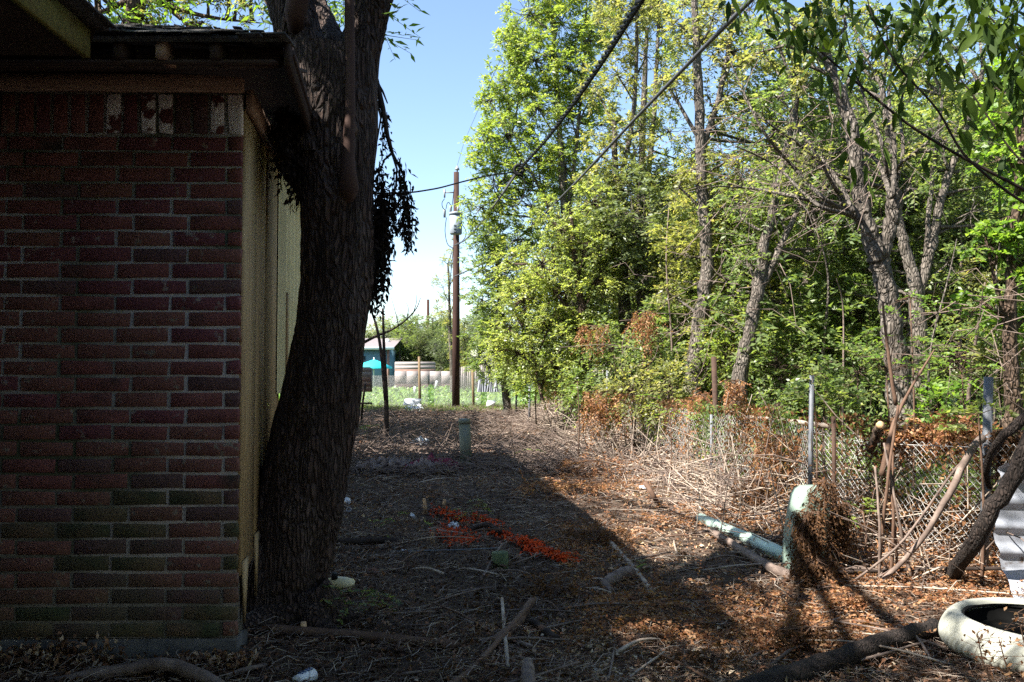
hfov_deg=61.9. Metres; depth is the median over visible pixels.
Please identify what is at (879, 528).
fence stem
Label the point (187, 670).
surface root
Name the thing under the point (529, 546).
orange safety net
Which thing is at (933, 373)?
shrub
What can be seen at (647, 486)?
fallen branch
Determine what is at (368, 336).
woodland tree
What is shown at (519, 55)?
tall leafy tree
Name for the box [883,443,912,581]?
fence stem
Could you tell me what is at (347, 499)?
plastic bottle
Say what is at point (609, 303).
shrub
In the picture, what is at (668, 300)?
slender tree stem
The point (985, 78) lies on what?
woodland tree
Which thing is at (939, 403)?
shrub
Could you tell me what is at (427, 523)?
leafy sapling
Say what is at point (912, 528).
leaning branch
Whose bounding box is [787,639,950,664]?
loose stick
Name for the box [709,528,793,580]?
log
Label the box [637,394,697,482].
leafy sapling
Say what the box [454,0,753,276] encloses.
service cable
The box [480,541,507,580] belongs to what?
curved stick
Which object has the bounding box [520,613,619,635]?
loose stick
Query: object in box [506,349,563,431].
shrub
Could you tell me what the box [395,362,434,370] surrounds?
board fence
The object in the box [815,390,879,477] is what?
leafy sapling
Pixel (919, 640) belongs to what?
loose stick
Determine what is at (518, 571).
loose stick
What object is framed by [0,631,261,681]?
leaf drift
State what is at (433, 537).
loose stick
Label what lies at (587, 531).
dead fern
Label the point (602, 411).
dead vine
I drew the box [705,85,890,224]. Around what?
dead twigs
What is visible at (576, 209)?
woodland tree
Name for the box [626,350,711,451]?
shrub
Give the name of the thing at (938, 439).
dead vine
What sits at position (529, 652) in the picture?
loose stick
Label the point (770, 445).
dead vine
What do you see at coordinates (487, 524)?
branch piece
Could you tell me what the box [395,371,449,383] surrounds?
board wall
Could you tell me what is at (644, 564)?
leafy sapling
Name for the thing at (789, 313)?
slender tree stem
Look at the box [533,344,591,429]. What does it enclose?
shrub
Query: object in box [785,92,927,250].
dead twigs
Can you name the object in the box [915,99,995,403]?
woodland tree
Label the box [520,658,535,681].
branch piece
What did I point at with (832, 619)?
loose stick
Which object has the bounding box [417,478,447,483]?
loose stick
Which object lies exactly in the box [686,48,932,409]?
woodland tree
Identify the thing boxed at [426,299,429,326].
utility pole
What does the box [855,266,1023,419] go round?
dead twigs
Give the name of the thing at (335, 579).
plastic jug
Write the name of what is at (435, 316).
woodland tree
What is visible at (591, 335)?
dead vine
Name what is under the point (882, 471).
cut limb
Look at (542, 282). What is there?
yellow green tree
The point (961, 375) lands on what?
leafy sapling
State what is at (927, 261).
grey trunk tree
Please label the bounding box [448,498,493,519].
leafy sapling
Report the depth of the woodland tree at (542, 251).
33.25 m
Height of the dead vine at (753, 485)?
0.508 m
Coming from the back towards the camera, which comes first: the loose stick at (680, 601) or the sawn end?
the sawn end
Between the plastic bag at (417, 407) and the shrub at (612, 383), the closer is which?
the shrub at (612, 383)
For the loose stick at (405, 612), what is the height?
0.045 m
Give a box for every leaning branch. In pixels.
[851,464,958,583]
[871,434,986,589]
[941,431,1023,583]
[983,412,1023,489]
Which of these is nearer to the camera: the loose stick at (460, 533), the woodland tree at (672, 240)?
the loose stick at (460, 533)
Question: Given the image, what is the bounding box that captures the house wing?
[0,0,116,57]
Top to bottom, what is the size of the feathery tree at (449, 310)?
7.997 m
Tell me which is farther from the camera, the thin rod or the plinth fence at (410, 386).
the plinth fence at (410, 386)
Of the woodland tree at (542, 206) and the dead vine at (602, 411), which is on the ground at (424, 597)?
the woodland tree at (542, 206)
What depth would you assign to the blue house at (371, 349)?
56.01 m
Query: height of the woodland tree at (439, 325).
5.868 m
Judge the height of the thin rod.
0.047 m
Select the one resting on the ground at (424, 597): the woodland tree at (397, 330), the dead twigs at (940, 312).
the woodland tree at (397, 330)
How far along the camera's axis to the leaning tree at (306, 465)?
4.53 m
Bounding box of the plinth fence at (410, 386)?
[395,384,449,388]
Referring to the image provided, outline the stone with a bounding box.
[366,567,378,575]
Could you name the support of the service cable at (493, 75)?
attached to the utility pole at (455, 231)
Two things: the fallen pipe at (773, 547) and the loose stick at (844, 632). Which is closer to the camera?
the loose stick at (844, 632)
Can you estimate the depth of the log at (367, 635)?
4.24 m
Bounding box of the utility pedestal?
[782,485,830,572]
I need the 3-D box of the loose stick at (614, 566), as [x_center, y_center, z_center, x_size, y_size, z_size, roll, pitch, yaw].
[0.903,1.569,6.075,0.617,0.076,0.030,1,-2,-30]
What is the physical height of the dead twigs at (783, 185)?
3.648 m
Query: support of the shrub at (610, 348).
on the ground at (424, 597)
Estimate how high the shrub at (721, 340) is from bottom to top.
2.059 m
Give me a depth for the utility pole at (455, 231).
30.91 m
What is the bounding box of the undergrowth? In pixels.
[531,363,1023,507]
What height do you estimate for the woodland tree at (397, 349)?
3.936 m
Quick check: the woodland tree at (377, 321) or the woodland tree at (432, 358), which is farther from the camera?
the woodland tree at (377, 321)
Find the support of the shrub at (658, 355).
on the ground at (424, 597)
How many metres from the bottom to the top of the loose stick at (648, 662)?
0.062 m
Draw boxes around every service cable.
[376,172,513,193]
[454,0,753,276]
[454,168,518,245]
[457,0,527,165]
[492,0,644,220]
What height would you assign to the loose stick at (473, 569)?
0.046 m
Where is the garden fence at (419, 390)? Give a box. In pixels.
[361,357,532,406]
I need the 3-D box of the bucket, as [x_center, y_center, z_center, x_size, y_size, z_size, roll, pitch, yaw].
[-0.082,1.550,5.953,0.122,0.156,0.116,0,-2,0]
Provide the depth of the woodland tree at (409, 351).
59.53 m
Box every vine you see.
[538,387,800,503]
[545,377,563,409]
[571,324,611,369]
[574,390,629,452]
[621,309,672,369]
[681,387,721,430]
[707,379,753,428]
[727,477,785,517]
[748,433,814,495]
[774,510,846,587]
[775,549,861,591]
[800,479,850,544]
[824,502,866,574]
[854,409,954,476]
[916,407,1002,473]
[975,428,1022,494]
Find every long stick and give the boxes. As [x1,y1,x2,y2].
[449,597,536,681]
[501,597,509,667]
[609,541,654,596]
[626,631,698,640]
[836,566,1001,574]
[844,585,1023,594]
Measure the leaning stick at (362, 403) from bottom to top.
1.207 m
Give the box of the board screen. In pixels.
[362,367,371,391]
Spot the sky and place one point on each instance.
(430, 110)
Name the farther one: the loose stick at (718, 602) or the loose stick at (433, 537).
the loose stick at (433, 537)
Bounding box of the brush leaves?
[533,404,994,584]
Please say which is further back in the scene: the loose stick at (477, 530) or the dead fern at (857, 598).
the loose stick at (477, 530)
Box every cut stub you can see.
[300,621,306,626]
[423,498,426,513]
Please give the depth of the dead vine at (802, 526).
5.51 m
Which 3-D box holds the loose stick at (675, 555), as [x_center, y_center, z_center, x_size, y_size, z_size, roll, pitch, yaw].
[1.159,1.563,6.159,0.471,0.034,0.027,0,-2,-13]
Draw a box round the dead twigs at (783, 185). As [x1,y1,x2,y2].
[669,42,869,334]
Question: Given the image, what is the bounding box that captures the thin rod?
[393,547,498,551]
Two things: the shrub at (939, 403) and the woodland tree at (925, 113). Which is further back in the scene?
the woodland tree at (925, 113)
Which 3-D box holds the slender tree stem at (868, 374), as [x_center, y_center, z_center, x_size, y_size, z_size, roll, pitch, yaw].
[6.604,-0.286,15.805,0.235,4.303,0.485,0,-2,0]
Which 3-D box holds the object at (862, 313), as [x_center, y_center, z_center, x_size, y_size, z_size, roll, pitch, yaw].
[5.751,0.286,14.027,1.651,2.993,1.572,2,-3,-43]
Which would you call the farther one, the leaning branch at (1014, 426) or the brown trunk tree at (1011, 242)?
the brown trunk tree at (1011, 242)
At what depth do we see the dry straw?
13.79 m
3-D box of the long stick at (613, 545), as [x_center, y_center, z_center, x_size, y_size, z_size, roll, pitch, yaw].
[0.822,1.557,5.963,0.046,0.056,1.562,0,-2,-3]
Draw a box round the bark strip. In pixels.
[600,578,613,601]
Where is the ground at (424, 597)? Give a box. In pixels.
[0,373,1021,681]
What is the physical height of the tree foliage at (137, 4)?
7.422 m
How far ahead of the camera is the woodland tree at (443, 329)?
59.72 m
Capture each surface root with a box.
[46,657,225,681]
[226,663,267,678]
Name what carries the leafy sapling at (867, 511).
on the ground at (424, 597)
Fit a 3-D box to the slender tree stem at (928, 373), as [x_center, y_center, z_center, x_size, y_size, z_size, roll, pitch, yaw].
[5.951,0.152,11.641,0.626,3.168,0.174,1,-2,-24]
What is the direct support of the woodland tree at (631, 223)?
on the ground at (424, 597)
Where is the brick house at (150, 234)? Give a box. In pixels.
[0,23,311,668]
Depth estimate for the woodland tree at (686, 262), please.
27.53 m
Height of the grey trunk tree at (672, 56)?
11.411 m
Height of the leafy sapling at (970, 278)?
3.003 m
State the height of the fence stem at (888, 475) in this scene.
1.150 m
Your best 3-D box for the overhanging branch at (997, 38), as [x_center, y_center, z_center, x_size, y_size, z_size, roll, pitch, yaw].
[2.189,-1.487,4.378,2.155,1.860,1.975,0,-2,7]
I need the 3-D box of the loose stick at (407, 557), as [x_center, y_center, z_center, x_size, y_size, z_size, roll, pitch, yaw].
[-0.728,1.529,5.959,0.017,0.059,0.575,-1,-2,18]
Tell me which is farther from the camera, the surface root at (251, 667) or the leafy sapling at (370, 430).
the leafy sapling at (370, 430)
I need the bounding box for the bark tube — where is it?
[601,566,635,586]
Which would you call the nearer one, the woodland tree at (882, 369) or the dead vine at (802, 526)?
the dead vine at (802, 526)
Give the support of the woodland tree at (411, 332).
on the ground at (424, 597)
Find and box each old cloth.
[349,454,411,472]
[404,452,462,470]
[406,456,449,474]
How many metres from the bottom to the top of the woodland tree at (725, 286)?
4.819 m
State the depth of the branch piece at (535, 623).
4.37 m
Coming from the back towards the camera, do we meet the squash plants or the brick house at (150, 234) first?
the squash plants
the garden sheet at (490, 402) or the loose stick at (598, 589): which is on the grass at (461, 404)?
the garden sheet at (490, 402)
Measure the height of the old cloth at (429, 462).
0.334 m
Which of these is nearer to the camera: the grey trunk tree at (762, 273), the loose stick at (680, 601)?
the loose stick at (680, 601)
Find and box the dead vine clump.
[266,105,307,214]
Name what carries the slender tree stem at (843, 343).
on the ground at (424, 597)
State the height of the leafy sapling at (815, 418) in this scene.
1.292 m
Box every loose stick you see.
[359,610,434,620]
[378,598,410,605]
[386,588,480,624]
[389,549,424,572]
[396,536,470,544]
[400,663,470,675]
[413,567,443,574]
[415,491,454,496]
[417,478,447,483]
[427,601,478,623]
[428,528,496,539]
[438,529,519,542]
[447,566,497,574]
[448,587,491,593]
[459,616,532,647]
[459,636,582,646]
[483,639,565,662]
[491,569,545,580]
[507,661,579,681]
[512,552,541,564]
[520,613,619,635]
[534,519,571,530]
[543,600,563,617]
[558,602,637,609]
[585,587,610,592]
[604,551,670,569]
[607,637,615,679]
[608,637,660,657]
[624,651,664,681]
[631,621,685,641]
[632,599,726,609]
[642,645,715,681]
[646,582,694,590]
[648,555,700,559]
[655,565,717,578]
[665,534,704,537]
[670,562,751,567]
[698,597,741,611]
[699,524,747,533]
[700,562,791,571]
[704,529,782,542]
[705,555,748,560]
[740,645,776,661]
[768,643,804,667]
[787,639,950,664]
[798,614,848,635]
[812,629,874,634]
[829,619,952,651]
[831,619,885,627]
[834,567,877,568]
[853,628,898,631]
[861,640,929,661]
[897,624,935,668]
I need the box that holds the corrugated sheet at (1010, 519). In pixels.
[993,463,1023,598]
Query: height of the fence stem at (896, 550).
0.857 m
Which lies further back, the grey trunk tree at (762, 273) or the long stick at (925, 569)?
the grey trunk tree at (762, 273)
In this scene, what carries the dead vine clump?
hanging from the brick house at (150, 234)
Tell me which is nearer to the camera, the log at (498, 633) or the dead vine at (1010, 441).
the log at (498, 633)
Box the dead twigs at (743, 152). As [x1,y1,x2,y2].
[644,67,839,245]
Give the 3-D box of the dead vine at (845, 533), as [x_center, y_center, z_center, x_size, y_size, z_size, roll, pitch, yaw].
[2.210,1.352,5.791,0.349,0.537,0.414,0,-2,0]
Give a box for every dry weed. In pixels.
[961,624,1023,681]
[970,617,1023,681]
[999,607,1023,677]
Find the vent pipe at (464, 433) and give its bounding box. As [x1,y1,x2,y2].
[458,418,471,465]
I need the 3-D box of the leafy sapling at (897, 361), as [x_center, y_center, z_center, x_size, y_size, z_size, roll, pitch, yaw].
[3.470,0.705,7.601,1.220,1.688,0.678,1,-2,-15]
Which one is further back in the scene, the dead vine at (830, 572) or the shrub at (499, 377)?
the shrub at (499, 377)
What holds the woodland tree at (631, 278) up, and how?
on the ground at (424, 597)
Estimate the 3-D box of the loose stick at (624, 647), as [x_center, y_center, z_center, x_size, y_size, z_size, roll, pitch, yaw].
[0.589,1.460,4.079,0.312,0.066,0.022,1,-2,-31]
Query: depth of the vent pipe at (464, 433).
12.14 m
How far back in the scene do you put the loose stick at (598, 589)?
5.24 m
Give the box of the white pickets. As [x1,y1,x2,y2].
[477,374,497,391]
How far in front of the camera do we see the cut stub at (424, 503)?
8.46 m
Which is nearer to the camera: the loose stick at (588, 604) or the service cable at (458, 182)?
the loose stick at (588, 604)
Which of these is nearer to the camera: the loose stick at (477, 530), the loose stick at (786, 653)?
the loose stick at (786, 653)
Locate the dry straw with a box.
[348,397,699,480]
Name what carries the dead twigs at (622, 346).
hanging from the shrub at (658, 355)
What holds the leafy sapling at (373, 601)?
on the ground at (424, 597)
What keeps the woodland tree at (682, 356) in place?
on the ground at (424, 597)
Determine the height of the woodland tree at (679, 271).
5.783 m
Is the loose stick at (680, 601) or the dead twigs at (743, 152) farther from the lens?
the dead twigs at (743, 152)
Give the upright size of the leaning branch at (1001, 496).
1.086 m
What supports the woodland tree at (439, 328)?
on the ground at (424, 597)
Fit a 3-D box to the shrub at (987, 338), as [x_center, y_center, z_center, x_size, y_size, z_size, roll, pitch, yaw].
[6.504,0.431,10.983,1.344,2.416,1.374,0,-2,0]
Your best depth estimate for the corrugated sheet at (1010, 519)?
5.01 m
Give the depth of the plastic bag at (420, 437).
15.35 m
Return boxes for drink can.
[291,668,317,681]
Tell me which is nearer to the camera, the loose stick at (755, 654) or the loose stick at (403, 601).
the loose stick at (755, 654)
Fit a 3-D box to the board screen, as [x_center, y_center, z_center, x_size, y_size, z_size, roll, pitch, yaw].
[-4.441,1.127,25.025,0.667,0.730,0.141,0,-2,0]
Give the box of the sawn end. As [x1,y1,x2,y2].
[876,421,884,429]
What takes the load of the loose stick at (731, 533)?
on the ground at (424, 597)
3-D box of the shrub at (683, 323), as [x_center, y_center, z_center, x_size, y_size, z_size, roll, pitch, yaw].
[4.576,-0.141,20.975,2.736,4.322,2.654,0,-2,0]
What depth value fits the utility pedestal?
5.76 m
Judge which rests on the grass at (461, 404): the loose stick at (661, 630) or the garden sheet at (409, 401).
the garden sheet at (409, 401)
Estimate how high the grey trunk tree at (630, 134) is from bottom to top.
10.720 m
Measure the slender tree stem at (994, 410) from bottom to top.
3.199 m
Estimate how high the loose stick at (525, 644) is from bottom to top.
0.024 m
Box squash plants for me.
[279,384,552,406]
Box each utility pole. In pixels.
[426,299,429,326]
[442,166,466,407]
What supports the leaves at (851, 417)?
attached to the chain link fence at (987, 397)
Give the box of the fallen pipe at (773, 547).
[696,513,781,562]
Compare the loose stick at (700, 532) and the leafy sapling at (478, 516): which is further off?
the leafy sapling at (478, 516)
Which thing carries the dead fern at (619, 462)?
on the ground at (424, 597)
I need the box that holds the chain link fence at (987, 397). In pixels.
[515,356,1015,571]
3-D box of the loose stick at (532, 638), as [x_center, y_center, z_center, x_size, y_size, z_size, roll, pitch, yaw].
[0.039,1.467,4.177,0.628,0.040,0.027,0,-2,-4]
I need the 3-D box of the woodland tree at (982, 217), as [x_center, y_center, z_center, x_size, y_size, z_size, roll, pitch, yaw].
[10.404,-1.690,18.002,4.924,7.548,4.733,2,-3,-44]
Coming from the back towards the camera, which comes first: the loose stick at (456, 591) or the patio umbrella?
the patio umbrella
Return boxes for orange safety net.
[425,503,583,562]
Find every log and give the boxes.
[262,624,459,651]
[487,597,535,649]
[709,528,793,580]
[733,618,939,681]
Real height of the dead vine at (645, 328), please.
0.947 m
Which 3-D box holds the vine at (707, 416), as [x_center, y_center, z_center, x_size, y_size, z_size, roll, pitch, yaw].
[1.670,1.408,16.724,0.433,1.105,18.635,0,-2,-5]
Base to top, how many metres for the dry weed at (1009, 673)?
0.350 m
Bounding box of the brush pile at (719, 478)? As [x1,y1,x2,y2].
[508,386,1023,600]
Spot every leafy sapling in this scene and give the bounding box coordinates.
[320,584,379,627]
[340,589,402,613]
[359,424,378,436]
[369,511,433,537]
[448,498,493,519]
[566,381,593,464]
[636,559,649,571]
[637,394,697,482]
[800,368,823,482]
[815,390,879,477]
[819,325,954,495]
[843,497,876,557]
[879,289,957,501]
[924,348,1004,509]
[936,398,1018,586]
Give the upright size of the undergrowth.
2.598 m
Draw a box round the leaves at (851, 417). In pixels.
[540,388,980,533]
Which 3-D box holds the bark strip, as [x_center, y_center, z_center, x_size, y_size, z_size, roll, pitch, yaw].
[0.599,1.526,5.203,0.063,0.078,0.391,0,-2,-5]
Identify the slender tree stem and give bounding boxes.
[664,209,672,410]
[778,264,791,410]
[812,215,831,448]
[836,279,843,440]
[861,254,870,426]
[927,239,956,463]
[957,205,961,421]
[966,282,985,465]
[992,225,1004,433]
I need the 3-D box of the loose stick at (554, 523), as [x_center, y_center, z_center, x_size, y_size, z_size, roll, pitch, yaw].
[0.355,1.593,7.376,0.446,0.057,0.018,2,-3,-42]
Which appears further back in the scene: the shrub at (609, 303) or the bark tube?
the shrub at (609, 303)
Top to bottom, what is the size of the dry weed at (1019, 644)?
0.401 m
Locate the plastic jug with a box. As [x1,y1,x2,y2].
[328,572,355,590]
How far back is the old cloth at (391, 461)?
11.48 m
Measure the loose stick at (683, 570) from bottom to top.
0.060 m
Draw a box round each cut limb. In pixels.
[866,425,883,452]
[878,349,934,476]
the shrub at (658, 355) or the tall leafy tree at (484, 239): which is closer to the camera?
the shrub at (658, 355)
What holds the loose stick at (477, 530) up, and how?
on the ground at (424, 597)
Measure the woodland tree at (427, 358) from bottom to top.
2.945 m
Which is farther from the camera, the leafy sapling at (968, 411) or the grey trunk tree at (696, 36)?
the grey trunk tree at (696, 36)
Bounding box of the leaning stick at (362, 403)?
[360,384,371,424]
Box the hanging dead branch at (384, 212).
[369,79,419,321]
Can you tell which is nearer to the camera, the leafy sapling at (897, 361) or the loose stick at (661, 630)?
the loose stick at (661, 630)
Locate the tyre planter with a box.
[938,597,1023,674]
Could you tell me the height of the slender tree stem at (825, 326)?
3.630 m
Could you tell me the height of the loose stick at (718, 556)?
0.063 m
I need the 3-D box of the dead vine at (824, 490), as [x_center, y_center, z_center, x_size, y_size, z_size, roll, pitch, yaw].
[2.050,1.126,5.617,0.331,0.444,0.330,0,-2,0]
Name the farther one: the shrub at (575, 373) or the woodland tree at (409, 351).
the woodland tree at (409, 351)
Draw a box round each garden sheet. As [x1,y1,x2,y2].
[403,399,421,404]
[487,400,495,406]
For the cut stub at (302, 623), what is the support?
on the ground at (424, 597)
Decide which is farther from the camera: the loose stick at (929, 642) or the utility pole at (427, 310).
the utility pole at (427, 310)
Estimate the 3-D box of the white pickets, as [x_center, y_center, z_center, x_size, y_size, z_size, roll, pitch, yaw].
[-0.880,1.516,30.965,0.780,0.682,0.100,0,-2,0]
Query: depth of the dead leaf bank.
6.39 m
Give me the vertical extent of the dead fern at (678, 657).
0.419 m
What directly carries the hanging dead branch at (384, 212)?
hanging from the leaning tree at (306, 465)
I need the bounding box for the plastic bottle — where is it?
[344,497,350,503]
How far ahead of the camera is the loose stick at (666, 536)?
6.81 m
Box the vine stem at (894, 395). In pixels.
[882,301,897,404]
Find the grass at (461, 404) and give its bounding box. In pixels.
[360,399,536,412]
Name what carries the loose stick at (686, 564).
on the ground at (424, 597)
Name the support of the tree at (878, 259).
on the ground at (424, 597)
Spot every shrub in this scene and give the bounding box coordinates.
[487,354,527,413]
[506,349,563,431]
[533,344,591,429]
[547,362,603,445]
[570,313,641,423]
[572,259,634,379]
[592,346,666,452]
[614,320,687,439]
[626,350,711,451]
[630,293,711,404]
[653,257,726,346]
[689,323,773,415]
[725,326,821,409]
[746,374,821,446]
[775,312,872,439]
[777,354,875,469]
[805,327,886,466]
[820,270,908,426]
[825,227,900,411]
[882,373,995,493]
[909,314,995,423]
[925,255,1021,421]
[933,205,1023,316]
[944,327,1023,428]
[961,283,1023,431]
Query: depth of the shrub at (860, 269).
17.79 m
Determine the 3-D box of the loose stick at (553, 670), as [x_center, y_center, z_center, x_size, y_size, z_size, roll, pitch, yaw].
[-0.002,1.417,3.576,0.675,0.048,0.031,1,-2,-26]
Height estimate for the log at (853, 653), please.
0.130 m
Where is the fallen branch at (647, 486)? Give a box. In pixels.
[643,481,659,505]
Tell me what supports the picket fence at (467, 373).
on the ground at (424, 597)
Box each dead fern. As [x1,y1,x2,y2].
[504,568,597,605]
[508,468,625,502]
[553,442,659,477]
[558,515,641,552]
[636,642,757,677]
[686,504,769,528]
[755,616,866,654]
[813,577,876,616]
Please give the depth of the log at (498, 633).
4.44 m
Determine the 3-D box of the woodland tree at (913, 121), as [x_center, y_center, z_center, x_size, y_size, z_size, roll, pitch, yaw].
[7.607,-1.529,17.775,4.626,7.683,3.796,1,-2,-19]
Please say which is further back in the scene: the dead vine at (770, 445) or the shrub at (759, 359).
the shrub at (759, 359)
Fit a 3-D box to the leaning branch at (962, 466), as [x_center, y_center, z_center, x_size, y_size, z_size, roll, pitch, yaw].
[2.597,1.068,5.274,0.716,0.978,0.156,0,-2,3]
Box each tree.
[88,0,428,640]
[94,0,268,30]
[365,330,376,337]
[367,316,395,336]
[370,329,398,360]
[377,316,417,338]
[388,320,421,361]
[389,332,419,361]
[394,312,428,354]
[396,338,424,361]
[397,330,437,370]
[409,310,451,369]
[412,327,445,369]
[418,351,435,366]
[422,318,470,368]
[425,339,449,370]
[427,310,472,354]
[430,237,479,390]
[433,327,468,370]
[441,315,479,364]
[444,351,468,370]
[449,0,627,413]
[457,203,560,414]
[460,311,489,366]
[461,305,526,385]
[478,175,635,433]
[509,179,610,356]
[523,176,628,390]
[543,149,722,411]
[547,170,635,388]
[563,241,685,401]
[565,0,678,409]
[609,185,687,388]
[623,0,726,401]
[628,213,754,411]
[635,216,753,418]
[641,0,805,436]
[641,176,821,404]
[649,197,829,415]
[657,0,1023,496]
[680,168,750,394]
[682,27,925,436]
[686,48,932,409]
[698,0,866,444]
[741,87,881,402]
[745,73,941,422]
[784,80,972,431]
[801,0,1022,418]
[816,107,1021,393]
[826,62,1023,421]
[851,108,936,420]
[854,82,1023,422]
[910,81,959,128]
[915,58,1001,407]
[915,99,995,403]
[928,87,1022,369]
[946,25,1023,444]
[953,100,1023,338]
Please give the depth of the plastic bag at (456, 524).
7.59 m
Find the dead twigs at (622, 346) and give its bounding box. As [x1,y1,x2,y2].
[558,263,727,391]
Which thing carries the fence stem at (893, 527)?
on the ground at (424, 597)
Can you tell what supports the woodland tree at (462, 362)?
on the ground at (424, 597)
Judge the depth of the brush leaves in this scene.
6.64 m
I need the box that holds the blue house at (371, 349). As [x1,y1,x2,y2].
[363,338,402,386]
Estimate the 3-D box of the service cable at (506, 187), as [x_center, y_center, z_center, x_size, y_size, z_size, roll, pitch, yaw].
[-0.811,-3.251,23.054,0.399,1.068,15.954,0,-2,-8]
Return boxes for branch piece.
[470,522,502,534]
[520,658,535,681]
[529,617,559,643]
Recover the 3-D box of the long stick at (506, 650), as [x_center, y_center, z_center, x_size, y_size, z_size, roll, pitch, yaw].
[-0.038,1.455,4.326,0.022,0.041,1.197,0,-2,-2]
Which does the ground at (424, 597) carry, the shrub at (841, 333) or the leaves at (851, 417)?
the shrub at (841, 333)
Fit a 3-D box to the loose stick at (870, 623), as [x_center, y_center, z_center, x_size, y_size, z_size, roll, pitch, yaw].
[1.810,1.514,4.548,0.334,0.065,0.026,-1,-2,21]
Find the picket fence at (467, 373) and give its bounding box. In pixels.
[460,365,492,389]
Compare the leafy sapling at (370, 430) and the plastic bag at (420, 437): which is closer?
the plastic bag at (420, 437)
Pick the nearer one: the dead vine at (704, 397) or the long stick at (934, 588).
the long stick at (934, 588)
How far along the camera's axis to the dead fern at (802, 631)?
4.25 m
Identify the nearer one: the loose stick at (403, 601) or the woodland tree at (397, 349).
the loose stick at (403, 601)
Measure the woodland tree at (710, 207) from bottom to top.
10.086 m
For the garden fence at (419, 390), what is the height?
2.074 m
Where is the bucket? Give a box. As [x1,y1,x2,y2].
[491,550,508,569]
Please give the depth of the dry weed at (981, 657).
3.55 m
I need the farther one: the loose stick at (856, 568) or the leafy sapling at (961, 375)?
the leafy sapling at (961, 375)
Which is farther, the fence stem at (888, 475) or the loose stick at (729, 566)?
the loose stick at (729, 566)
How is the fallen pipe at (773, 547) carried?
on the ground at (424, 597)
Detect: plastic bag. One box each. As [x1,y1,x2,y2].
[407,404,422,410]
[412,435,428,445]
[448,521,458,528]
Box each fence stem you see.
[874,466,881,578]
[876,405,899,578]
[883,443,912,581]
[886,450,898,580]
[889,452,894,584]
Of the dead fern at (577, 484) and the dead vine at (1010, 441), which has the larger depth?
the dead fern at (577, 484)
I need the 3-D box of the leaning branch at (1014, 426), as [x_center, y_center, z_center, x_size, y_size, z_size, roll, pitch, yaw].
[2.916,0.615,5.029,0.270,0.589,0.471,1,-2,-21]
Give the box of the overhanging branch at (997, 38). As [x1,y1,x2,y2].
[718,0,1023,214]
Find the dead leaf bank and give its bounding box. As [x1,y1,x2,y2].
[765,450,998,561]
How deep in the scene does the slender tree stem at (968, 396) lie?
10.58 m
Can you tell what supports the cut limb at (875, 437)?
on the dead vine at (911, 434)
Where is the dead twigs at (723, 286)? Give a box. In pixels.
[665,214,794,357]
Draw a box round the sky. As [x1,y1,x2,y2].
[87,0,1023,372]
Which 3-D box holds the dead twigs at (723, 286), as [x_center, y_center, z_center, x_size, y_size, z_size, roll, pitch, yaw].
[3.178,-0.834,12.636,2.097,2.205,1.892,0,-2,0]
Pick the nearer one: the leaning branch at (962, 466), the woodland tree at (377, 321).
the leaning branch at (962, 466)
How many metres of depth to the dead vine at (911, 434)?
6.17 m
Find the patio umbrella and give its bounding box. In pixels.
[363,357,391,387]
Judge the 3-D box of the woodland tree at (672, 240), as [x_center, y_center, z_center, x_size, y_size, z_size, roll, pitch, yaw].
[3.976,-0.504,15.234,3.016,4.897,3.046,1,-2,-29]
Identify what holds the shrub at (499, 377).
on the ground at (424, 597)
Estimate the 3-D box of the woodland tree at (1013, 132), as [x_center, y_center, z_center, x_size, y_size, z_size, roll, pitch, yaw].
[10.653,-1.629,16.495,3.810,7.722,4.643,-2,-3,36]
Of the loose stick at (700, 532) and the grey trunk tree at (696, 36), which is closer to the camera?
the loose stick at (700, 532)
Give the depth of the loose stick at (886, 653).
4.03 m
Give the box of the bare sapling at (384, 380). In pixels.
[365,296,420,438]
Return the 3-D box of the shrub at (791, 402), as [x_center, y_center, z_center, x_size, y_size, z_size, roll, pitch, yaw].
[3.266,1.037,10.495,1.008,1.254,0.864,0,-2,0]
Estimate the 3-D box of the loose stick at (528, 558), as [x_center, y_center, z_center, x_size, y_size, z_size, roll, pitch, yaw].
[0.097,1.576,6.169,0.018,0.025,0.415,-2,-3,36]

